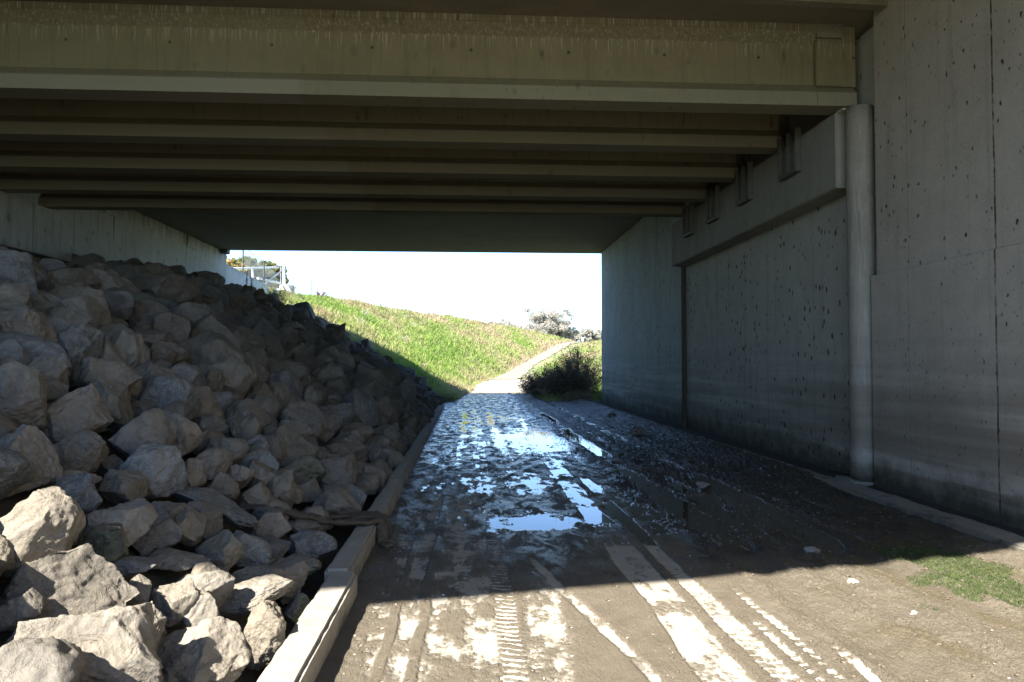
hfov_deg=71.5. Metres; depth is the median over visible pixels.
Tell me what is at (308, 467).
rock
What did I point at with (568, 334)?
tree
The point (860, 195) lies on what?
drain pipe
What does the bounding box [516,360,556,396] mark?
bush
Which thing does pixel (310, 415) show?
rock
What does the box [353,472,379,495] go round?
rock
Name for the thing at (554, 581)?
gravel
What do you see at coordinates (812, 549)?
stone
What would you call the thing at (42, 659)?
rock
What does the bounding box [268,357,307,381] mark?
rock
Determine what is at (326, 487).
rock
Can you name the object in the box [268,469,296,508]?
boulder
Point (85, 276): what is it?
rock
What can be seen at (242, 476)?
rock
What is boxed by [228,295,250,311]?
rock
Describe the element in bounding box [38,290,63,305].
rock
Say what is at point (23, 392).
boulder
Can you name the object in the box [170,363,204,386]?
rock
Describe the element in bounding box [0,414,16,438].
rock
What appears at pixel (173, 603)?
boulder
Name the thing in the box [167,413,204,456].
boulder
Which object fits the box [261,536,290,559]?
rock
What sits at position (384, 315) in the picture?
shrub
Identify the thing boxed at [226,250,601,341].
sky
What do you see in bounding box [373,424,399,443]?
rock
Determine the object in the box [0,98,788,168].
girder
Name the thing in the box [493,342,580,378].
path
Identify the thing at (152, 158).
girder
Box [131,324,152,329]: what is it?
rock
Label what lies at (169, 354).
rock
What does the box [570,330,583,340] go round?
tree
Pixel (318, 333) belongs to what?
rock
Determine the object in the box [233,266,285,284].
metal gate
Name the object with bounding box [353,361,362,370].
rock
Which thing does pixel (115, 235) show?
old left wall
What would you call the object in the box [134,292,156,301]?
rock
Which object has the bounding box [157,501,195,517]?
rock
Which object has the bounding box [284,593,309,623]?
rock
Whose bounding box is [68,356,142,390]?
rock
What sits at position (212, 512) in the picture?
rock
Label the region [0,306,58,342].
boulder
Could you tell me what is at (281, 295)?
shrub
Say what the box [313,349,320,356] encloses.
rock
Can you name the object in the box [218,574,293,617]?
boulder
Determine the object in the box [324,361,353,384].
rock
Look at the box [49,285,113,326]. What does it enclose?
boulder
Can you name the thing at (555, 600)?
stone
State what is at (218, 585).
rock
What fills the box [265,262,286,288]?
tree
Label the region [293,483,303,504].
rock
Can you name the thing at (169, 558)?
boulder
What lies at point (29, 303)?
rock
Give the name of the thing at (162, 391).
rock
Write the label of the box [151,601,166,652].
boulder
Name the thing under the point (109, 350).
boulder
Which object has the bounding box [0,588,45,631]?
boulder
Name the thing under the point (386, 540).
rag
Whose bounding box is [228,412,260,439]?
rock
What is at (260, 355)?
boulder
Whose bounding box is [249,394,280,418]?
rock
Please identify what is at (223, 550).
rock
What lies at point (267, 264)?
tree
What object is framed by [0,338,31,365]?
rock
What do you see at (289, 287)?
concrete block
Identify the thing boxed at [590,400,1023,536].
gutter
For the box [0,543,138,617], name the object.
boulder
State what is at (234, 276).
wing wall
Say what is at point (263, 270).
chain link fence
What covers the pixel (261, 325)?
rock
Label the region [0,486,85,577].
boulder
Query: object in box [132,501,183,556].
rock
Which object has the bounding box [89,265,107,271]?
rock
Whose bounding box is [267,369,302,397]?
rock
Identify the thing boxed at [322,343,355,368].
rock
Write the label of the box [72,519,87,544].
rock
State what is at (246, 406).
rock
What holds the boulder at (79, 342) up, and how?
on the terrain at (314, 581)
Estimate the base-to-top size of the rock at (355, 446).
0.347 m
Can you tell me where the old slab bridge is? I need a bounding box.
[137,211,642,253]
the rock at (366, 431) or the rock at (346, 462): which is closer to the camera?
the rock at (346, 462)
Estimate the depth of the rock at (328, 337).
20.72 m
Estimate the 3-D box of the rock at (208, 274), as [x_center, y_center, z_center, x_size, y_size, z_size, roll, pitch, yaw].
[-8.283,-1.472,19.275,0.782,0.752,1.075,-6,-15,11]
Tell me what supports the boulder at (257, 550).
on the terrain at (314, 581)
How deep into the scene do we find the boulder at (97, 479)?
4.27 m
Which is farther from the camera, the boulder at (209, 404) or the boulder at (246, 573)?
the boulder at (209, 404)
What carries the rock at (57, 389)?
on the terrain at (314, 581)
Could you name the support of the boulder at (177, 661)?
on the boulder at (218, 649)
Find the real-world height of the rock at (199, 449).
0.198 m
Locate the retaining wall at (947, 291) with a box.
[871,0,1023,530]
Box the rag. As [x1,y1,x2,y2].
[237,504,395,548]
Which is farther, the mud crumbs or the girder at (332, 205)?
the girder at (332, 205)
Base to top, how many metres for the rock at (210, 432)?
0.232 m
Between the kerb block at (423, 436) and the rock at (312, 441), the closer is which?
the rock at (312, 441)
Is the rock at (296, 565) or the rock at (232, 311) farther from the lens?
the rock at (232, 311)
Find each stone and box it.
[551,597,560,603]
[628,426,643,435]
[696,481,709,488]
[803,546,819,553]
[847,578,858,583]
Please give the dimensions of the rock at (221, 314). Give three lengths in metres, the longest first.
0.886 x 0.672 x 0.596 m
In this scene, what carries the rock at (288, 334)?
on the terrain at (314, 581)
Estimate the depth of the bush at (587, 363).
33.70 m
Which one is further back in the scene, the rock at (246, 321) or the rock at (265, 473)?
the rock at (246, 321)
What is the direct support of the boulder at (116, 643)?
on the terrain at (314, 581)
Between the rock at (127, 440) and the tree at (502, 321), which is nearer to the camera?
the rock at (127, 440)
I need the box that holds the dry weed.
[376,299,387,310]
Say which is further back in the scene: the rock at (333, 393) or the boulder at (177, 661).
the rock at (333, 393)
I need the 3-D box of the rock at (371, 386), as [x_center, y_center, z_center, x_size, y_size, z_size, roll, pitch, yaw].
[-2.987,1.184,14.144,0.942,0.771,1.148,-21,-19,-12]
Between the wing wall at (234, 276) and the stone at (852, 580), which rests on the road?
the stone at (852, 580)
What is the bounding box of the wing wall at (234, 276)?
[226,264,277,292]
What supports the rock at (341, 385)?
on the terrain at (314, 581)
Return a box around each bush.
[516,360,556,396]
[533,346,601,396]
[541,333,601,393]
[551,387,597,400]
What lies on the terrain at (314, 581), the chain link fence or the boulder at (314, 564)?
the boulder at (314, 564)
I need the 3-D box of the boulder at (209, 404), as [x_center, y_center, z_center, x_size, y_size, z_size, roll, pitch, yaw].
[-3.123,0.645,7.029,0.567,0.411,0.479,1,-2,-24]
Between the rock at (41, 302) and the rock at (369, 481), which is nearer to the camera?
the rock at (41, 302)
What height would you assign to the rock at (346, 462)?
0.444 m
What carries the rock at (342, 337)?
on the terrain at (314, 581)
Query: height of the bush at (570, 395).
0.921 m
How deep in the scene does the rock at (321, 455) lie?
8.07 m
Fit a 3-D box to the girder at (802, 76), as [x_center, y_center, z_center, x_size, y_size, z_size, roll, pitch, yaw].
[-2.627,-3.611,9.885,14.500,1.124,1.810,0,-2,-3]
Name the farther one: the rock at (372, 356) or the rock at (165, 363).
the rock at (372, 356)
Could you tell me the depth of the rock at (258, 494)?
5.68 m
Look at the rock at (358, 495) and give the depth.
7.10 m
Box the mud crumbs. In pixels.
[469,443,1023,681]
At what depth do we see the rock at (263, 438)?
7.00 m
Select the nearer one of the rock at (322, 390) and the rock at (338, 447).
the rock at (338, 447)
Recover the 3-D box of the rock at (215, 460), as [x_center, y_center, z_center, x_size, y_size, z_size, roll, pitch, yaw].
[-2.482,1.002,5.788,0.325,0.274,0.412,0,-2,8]
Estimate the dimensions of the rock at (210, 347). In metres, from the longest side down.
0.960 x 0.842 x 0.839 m
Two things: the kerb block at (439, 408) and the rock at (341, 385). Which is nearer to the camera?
the rock at (341, 385)
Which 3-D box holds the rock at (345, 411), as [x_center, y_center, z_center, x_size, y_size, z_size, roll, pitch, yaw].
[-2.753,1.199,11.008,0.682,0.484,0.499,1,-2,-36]
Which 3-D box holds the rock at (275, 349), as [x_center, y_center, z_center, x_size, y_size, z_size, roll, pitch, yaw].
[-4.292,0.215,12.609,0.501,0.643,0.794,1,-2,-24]
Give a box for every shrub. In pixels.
[263,285,288,300]
[269,289,284,300]
[311,289,328,296]
[377,310,392,319]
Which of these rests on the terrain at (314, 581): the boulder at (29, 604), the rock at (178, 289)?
the rock at (178, 289)
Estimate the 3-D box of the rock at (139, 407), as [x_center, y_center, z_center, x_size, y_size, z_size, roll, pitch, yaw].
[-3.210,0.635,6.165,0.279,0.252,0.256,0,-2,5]
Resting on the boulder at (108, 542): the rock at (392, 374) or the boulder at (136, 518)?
the boulder at (136, 518)
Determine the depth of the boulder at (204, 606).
3.63 m
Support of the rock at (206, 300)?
on the terrain at (314, 581)
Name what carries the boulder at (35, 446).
on the terrain at (314, 581)
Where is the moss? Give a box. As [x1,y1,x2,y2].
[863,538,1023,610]
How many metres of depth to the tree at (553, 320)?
148.65 m
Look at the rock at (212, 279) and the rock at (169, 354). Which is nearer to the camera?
the rock at (169, 354)
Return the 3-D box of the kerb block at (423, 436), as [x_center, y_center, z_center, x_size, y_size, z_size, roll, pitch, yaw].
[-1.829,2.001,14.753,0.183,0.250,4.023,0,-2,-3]
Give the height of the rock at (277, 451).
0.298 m
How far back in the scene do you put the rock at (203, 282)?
16.04 m
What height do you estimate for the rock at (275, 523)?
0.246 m
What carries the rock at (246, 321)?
on the terrain at (314, 581)
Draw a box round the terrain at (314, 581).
[0,313,601,681]
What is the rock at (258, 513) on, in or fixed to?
on the terrain at (314, 581)
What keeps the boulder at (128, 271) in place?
on the terrain at (314, 581)
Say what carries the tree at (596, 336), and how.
on the terrain at (314, 581)
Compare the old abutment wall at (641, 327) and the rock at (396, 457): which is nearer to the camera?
the rock at (396, 457)
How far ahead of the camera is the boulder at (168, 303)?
11.06 m
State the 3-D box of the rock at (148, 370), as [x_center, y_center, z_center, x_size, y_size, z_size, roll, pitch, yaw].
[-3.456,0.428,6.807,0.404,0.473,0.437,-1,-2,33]
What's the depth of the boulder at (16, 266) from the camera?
7.48 m
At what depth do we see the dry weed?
61.45 m
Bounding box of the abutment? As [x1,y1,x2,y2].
[0,191,72,262]
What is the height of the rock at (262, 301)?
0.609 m
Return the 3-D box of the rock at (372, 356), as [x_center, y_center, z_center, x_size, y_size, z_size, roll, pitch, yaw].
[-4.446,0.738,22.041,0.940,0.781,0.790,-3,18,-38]
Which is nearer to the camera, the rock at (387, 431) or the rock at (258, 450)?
the rock at (258, 450)
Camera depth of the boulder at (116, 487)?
4.48 m
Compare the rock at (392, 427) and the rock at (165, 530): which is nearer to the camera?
the rock at (165, 530)
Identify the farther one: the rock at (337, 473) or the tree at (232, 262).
the tree at (232, 262)
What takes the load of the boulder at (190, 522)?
on the terrain at (314, 581)
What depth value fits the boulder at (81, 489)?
4.01 m
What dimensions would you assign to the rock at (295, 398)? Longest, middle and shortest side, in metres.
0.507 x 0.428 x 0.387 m
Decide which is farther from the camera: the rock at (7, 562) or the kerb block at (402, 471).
the kerb block at (402, 471)
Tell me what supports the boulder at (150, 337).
on the terrain at (314, 581)
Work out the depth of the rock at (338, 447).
8.64 m
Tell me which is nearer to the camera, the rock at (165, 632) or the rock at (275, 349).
the rock at (165, 632)
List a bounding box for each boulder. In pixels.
[0,250,38,295]
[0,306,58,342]
[0,360,47,428]
[0,424,62,496]
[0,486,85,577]
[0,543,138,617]
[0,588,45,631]
[6,602,163,681]
[28,353,68,392]
[39,258,68,270]
[39,383,113,443]
[44,470,102,487]
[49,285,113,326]
[53,429,108,472]
[54,473,102,515]
[57,323,103,367]
[76,522,128,563]
[85,498,157,546]
[91,269,125,289]
[93,374,133,433]
[98,469,148,504]
[99,336,124,361]
[110,329,150,367]
[112,264,142,277]
[114,556,157,577]
[119,442,186,498]
[133,329,174,347]
[143,292,177,308]
[148,547,211,571]
[149,342,189,365]
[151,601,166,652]
[152,312,192,342]
[152,578,198,627]
[157,616,251,681]
[162,650,195,681]
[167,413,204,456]
[171,486,257,527]
[173,506,207,547]
[183,588,219,626]
[190,386,226,421]
[191,560,220,573]
[202,437,248,464]
[212,355,257,400]
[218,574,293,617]
[231,564,300,588]
[233,530,271,566]
[244,349,269,372]
[244,600,286,670]
[265,424,317,467]
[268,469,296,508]
[276,412,280,422]
[286,553,321,574]
[288,530,336,557]
[312,486,361,526]
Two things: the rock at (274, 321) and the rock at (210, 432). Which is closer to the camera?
the rock at (210, 432)
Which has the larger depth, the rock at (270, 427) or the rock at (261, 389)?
the rock at (261, 389)
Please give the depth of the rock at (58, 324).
6.50 m
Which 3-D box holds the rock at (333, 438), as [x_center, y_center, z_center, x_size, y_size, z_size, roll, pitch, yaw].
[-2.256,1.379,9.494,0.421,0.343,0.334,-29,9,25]
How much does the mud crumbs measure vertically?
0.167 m
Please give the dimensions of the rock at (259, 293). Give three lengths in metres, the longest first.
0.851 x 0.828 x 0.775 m
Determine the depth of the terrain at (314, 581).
4.99 m
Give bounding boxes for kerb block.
[257,571,356,681]
[324,480,401,581]
[387,443,422,488]
[412,423,432,446]
[430,412,439,427]
[435,404,443,413]
[725,444,823,475]
[812,476,1023,551]
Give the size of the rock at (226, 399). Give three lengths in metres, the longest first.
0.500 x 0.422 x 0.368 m
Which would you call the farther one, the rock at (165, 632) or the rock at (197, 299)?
the rock at (197, 299)
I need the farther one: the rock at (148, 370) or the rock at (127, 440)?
the rock at (148, 370)
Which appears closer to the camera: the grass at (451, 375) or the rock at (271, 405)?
the rock at (271, 405)
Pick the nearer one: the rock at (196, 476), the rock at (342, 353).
the rock at (196, 476)
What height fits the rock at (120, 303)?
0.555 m
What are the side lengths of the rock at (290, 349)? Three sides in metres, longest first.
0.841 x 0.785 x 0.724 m
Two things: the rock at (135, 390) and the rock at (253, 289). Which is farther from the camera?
the rock at (253, 289)
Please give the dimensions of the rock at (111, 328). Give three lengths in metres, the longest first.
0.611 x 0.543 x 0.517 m
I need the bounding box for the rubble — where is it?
[36,254,445,530]
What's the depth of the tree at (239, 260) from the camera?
62.53 m
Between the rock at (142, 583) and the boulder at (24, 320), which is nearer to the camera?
the rock at (142, 583)
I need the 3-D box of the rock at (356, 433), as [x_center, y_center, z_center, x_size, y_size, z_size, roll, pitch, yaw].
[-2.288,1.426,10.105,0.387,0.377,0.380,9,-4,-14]
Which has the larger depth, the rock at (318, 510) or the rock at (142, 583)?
the rock at (318, 510)
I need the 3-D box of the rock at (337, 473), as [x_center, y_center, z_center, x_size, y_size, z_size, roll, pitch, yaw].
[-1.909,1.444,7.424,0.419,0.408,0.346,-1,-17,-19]
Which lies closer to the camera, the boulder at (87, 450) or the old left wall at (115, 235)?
the boulder at (87, 450)
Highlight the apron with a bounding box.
[470,379,527,392]
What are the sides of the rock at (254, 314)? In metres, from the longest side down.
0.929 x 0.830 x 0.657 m
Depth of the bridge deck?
8.96 m
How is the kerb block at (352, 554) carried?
on the terrain at (314, 581)
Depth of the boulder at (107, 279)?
9.91 m
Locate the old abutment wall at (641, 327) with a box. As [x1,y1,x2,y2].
[601,217,681,423]
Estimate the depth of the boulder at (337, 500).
6.37 m
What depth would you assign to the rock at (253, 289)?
23.36 m
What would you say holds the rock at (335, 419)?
on the terrain at (314, 581)
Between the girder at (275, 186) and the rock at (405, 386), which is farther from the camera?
the rock at (405, 386)
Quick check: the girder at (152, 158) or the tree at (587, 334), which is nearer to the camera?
the girder at (152, 158)
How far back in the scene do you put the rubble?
16.84 m
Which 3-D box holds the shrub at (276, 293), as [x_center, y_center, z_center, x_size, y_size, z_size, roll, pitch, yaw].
[-10.195,-1.787,30.116,1.017,0.848,1.071,0,-2,-3]
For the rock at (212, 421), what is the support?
on the terrain at (314, 581)
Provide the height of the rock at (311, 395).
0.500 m
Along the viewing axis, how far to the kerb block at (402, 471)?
10.09 m
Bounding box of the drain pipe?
[836,104,875,486]
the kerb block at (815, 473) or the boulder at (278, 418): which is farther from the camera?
the kerb block at (815, 473)
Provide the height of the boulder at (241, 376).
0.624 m
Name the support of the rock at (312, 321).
on the terrain at (314, 581)
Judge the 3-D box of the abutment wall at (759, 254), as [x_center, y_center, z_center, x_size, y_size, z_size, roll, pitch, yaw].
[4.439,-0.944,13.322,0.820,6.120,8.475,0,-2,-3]
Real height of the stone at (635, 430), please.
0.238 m
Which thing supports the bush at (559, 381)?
on the terrain at (314, 581)
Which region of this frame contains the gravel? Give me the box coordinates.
[343,456,1016,679]
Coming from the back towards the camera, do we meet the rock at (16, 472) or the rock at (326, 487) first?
the rock at (326, 487)
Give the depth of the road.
5.39 m
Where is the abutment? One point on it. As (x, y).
(31, 226)
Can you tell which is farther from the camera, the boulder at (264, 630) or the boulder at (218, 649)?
the boulder at (264, 630)
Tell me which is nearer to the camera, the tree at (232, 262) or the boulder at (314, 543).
the boulder at (314, 543)
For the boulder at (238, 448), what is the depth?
6.11 m
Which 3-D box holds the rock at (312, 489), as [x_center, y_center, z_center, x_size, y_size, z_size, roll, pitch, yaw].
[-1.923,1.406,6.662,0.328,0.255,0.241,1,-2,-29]
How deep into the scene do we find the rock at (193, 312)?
10.81 m
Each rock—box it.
[0,246,48,280]
[0,280,11,285]
[0,282,29,304]
[0,300,29,310]
[0,332,72,375]
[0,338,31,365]
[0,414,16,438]
[0,447,33,499]
[0,535,15,576]
[0,636,84,681]
[27,297,32,308]
[29,293,55,313]
[37,277,91,291]
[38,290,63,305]
[44,306,94,324]
[45,376,68,403]
[46,268,100,288]
[48,316,75,333]
[59,295,100,327]
[67,253,104,263]
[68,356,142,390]
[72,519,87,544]
[84,262,119,276]
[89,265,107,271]
[98,323,150,356]
[101,454,123,471]
[103,287,135,320]
[107,408,173,457]
[118,276,140,291]
[125,574,151,605]
[126,299,170,328]
[129,368,143,402]
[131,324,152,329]
[131,399,155,417]
[132,274,200,304]
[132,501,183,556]
[133,361,175,387]
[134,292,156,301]
[138,375,201,419]
[141,262,174,275]
[150,347,178,363]
[151,358,171,368]
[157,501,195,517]
[161,400,185,417]
[162,626,167,636]
[169,301,209,322]
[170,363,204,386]
[175,570,234,607]
[176,330,251,366]
[185,458,206,486]
[188,499,222,538]
[190,280,201,303]
[190,436,210,455]
[191,315,241,349]
[192,414,228,432]
[193,271,224,284]
[193,276,208,288]
[194,446,233,480]
[194,529,243,571]
[198,363,225,391]
[201,284,229,304]
[201,294,225,310]
[202,427,225,437]
[206,275,217,283]
[207,305,215,318]
[207,471,239,500]
[209,304,236,324]
[213,391,235,410]
[214,285,225,292]
[222,283,242,296]
[223,303,245,318]
[223,398,270,437]
[226,325,267,352]
[226,464,255,489]
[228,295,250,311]
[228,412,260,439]
[234,314,255,327]
[239,288,255,304]
[239,439,278,487]
[239,480,272,512]
[242,309,271,324]
[242,350,269,383]
[243,284,256,293]
[243,310,279,328]
[244,306,270,320]
[245,382,255,396]
[246,434,270,450]
[247,459,282,487]
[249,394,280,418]
[250,383,278,402]
[251,318,286,351]
[251,510,291,537]
[252,506,284,520]
[253,288,268,301]
[255,299,267,305]
[260,423,277,434]
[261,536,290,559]
[263,336,285,359]
[264,435,286,460]
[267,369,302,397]
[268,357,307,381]
[268,380,291,411]
[269,555,309,604]
[277,326,297,344]
[277,419,317,444]
[279,319,306,328]
[280,401,324,438]
[283,392,302,408]
[283,455,326,482]
[284,341,309,358]
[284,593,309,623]
[288,519,320,532]
[292,352,324,370]
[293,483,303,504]
[294,327,315,343]
[296,478,321,503]
[298,317,316,324]
[301,386,322,406]
[302,323,322,338]
[302,506,328,531]
[303,382,328,405]
[306,438,317,457]
[311,361,345,384]
[313,322,334,342]
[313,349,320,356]
[316,350,338,362]
[317,451,339,459]
[318,459,349,487]
[319,403,353,432]
[321,410,343,433]
[321,484,349,494]
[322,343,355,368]
[323,455,356,483]
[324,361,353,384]
[324,376,350,397]
[324,442,357,465]
[325,387,341,401]
[327,434,368,459]
[328,434,357,442]
[330,329,351,346]
[336,422,373,440]
[338,429,364,443]
[340,388,380,427]
[346,483,366,506]
[350,376,383,395]
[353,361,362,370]
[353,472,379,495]
[355,363,396,398]
[362,465,385,494]
[364,352,382,362]
[364,435,391,447]
[372,395,398,423]
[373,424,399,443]
[376,367,400,383]
[382,446,404,467]
[389,424,400,442]
[394,376,416,404]
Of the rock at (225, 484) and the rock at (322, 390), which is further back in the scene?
the rock at (322, 390)
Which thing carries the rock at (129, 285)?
on the terrain at (314, 581)
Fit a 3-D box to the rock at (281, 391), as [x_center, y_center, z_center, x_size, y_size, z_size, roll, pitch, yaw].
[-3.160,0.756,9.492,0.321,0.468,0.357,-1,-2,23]
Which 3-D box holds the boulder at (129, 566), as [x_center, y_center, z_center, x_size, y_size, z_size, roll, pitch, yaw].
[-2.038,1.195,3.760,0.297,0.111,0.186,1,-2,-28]
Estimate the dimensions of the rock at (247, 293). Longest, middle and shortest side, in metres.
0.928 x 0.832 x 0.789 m
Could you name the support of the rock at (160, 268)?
on the terrain at (314, 581)
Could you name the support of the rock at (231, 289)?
on the terrain at (314, 581)
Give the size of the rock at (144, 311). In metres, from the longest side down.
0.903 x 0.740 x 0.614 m
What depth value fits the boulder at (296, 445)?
7.30 m
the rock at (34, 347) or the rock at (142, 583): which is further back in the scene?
the rock at (34, 347)
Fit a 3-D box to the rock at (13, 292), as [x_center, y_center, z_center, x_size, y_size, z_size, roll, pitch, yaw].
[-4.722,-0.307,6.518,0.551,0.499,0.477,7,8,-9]
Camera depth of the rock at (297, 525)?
5.79 m
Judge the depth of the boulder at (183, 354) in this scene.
8.43 m
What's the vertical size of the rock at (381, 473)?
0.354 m
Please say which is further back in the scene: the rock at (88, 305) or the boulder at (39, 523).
the rock at (88, 305)
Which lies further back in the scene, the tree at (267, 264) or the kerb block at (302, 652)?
the tree at (267, 264)
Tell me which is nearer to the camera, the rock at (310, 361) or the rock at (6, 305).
the rock at (6, 305)
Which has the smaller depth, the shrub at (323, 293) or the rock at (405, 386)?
the rock at (405, 386)
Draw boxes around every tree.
[226,258,248,272]
[237,255,262,280]
[256,260,278,282]
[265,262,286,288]
[488,317,521,328]
[523,304,577,334]
[528,323,550,333]
[555,325,578,340]
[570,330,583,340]
[580,327,593,341]
[588,328,601,341]
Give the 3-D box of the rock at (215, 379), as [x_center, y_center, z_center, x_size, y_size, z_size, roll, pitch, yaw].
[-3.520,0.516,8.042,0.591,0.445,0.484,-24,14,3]
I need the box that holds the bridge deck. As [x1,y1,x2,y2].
[8,0,887,39]
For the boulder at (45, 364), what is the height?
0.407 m
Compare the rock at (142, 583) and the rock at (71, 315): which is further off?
the rock at (71, 315)
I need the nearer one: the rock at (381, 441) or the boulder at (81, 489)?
the boulder at (81, 489)
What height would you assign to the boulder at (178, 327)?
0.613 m
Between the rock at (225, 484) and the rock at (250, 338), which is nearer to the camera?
the rock at (225, 484)
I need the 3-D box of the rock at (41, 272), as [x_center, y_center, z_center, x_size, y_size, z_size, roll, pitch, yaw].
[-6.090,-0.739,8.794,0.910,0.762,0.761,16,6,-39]
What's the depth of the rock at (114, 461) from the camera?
4.83 m
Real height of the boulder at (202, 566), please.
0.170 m
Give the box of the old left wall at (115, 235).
[54,210,225,284]
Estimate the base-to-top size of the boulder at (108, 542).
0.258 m
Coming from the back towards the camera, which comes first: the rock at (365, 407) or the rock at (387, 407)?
the rock at (387, 407)
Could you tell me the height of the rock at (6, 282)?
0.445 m
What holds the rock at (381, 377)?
on the terrain at (314, 581)
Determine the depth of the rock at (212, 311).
11.83 m
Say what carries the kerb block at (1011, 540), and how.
on the terrain at (314, 581)
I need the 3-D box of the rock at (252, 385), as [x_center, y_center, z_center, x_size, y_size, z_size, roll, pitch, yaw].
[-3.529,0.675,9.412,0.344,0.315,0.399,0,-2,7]
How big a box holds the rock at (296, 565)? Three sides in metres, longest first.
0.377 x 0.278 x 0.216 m
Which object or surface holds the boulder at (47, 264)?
on the terrain at (314, 581)
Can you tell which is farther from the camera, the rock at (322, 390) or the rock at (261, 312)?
the rock at (261, 312)
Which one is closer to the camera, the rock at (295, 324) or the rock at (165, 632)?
the rock at (165, 632)
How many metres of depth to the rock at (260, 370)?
9.77 m
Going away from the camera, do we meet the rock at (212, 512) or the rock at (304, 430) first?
the rock at (212, 512)
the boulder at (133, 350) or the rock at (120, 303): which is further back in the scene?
the rock at (120, 303)
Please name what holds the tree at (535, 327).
on the terrain at (314, 581)
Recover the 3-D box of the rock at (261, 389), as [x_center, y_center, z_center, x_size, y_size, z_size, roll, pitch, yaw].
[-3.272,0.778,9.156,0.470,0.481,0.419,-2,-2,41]
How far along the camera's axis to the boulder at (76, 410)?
4.91 m
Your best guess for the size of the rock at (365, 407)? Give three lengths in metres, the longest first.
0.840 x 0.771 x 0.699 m
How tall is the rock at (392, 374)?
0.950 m
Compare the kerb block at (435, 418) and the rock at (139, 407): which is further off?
the kerb block at (435, 418)
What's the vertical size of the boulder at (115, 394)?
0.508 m
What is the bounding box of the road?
[314,392,1023,681]
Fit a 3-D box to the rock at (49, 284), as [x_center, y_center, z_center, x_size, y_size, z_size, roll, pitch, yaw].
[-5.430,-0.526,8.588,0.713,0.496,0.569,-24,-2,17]
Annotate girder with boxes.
[0,0,856,140]
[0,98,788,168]
[0,141,744,190]
[0,172,713,207]
[38,194,685,216]
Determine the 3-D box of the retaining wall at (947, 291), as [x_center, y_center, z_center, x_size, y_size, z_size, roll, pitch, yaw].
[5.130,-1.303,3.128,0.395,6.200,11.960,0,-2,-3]
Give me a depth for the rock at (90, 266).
11.79 m
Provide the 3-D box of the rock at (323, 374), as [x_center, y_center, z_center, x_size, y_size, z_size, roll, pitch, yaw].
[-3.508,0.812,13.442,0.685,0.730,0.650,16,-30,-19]
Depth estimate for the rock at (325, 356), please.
15.60 m
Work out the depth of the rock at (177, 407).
5.97 m
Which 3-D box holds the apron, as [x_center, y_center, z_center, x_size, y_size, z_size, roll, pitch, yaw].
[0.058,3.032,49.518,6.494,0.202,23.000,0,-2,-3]
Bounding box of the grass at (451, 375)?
[264,286,601,401]
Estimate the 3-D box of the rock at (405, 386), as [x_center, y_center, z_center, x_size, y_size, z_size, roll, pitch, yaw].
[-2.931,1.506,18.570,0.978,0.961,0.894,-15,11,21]
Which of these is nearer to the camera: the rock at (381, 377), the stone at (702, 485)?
the stone at (702, 485)
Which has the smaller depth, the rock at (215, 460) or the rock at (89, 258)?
the rock at (215, 460)
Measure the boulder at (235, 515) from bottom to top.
0.317 m
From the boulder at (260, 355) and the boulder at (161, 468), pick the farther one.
the boulder at (260, 355)
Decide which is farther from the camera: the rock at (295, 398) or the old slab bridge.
the old slab bridge
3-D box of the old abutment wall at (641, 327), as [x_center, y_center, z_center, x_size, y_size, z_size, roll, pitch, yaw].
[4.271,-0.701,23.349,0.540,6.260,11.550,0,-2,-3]
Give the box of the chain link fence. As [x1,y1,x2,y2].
[242,250,280,289]
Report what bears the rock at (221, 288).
on the terrain at (314, 581)
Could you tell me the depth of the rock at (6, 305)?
6.25 m
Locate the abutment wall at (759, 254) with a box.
[672,25,877,473]
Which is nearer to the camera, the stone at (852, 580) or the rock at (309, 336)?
the stone at (852, 580)
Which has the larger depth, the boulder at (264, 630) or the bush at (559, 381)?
the bush at (559, 381)
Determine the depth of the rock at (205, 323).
9.81 m
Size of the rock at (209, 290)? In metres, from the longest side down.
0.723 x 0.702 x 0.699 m
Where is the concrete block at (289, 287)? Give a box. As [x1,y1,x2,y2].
[279,285,293,292]

